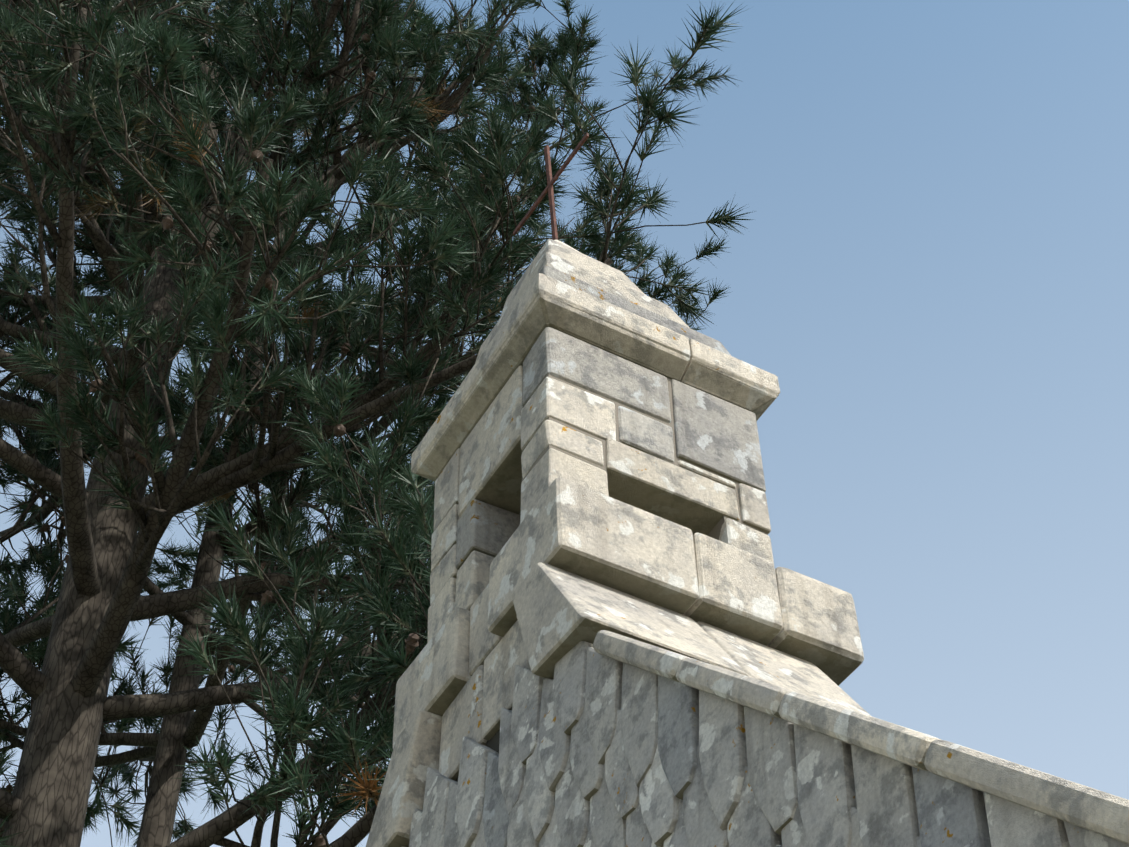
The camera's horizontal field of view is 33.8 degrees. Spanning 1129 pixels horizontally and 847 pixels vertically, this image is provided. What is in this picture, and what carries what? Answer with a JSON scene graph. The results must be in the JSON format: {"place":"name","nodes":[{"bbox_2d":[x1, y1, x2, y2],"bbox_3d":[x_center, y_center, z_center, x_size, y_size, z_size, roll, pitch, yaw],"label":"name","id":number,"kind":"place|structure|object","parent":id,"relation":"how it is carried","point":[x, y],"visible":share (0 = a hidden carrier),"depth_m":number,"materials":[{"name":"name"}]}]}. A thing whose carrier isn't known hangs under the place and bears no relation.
{"place":"outdoors","nodes":[
{"label":"outdoors","id":0,"kind":"place"},
{"bbox_2d":[0,0,1128,846],"label":"sky","id":1,"kind":"structure","parent":0,"point":[929,268],"materials":[{"name":"blue"}]},
{"label":"ground","id":2,"kind":"structure","parent":0,"visible":0},
{"bbox_2d":[0,0,739,846],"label":"pine needles","id":3,"kind":"object","parent":2,"relation":"on","point":[164,752],"visible":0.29,"depth_m":15.04,"materials":[{"name":"green plant"}]},
{"bbox_2d":[0,0,751,846],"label":"pine tree","id":4,"kind":"object","parent":2,"relation":"on","point":[176,296],"visible":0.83,"depth_m":11.16,"materials":[{"name":"green plant"}]},
{"bbox_2d":[455,729,499,781],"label":"gable wall","id":5,"kind":"structure","parent":2,"relation":"on","point":[492,743],"depth_m":5.50,"materials":[{"name":"grey stone"}]},
{"bbox_2d":[366,477,870,846],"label":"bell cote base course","id":6,"kind":"object","parent":5,"relation":"on","point":[573,564],"visible":0.5,"depth_m":5.66,"materials":[{"name":"grey stone"}]},
{"bbox_2d":[428,327,773,779],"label":"wall","id":7,"kind":"structure","parent":6,"relation":"on","point":[580,412],"depth_m":6.26,"materials":[{"name":"grey stone"}]},
{"bbox_2d":[411,273,779,480],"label":"cornice","id":8,"kind":"structure","parent":7,"relation":"on","point":[544,302],"depth_m":6.58,"materials":[{"name":"grey stone"}]},
{"bbox_2d":[475,239,730,362],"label":"tower roof","id":9,"kind":"structure","parent":8,"relation":"on","point":[558,260],"depth_m":6.93,"materials":[{"name":"grey stone"}]},
{"bbox_2d":[513,133,588,239],"bbox_3d":[-0.051,-0.753,7.278,0.512,1.041,0.282,-23,-51,19],"label":"iron cross","id":10,"kind":"object","parent":9,"relation":"on","point":[551,181],"visible":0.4,"depth_m":7.48,"materials":[{"name":"brown metal"}]},
{"bbox_2d":[401,641,1128,846],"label":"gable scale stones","id":11,"kind":"object","parent":5,"relation":"attached to","point":[596,749],"visible":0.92,"depth_m":4.30,"materials":[{"name":"grey stone"}]},
{"bbox_2d":[593,630,1128,843],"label":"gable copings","id":12,"kind":"object","parent":5,"relation":"on","point":[1092,809],"visible":1,"depth_m":3.49,"materials":[{"name":"grey stone"}]}
]}

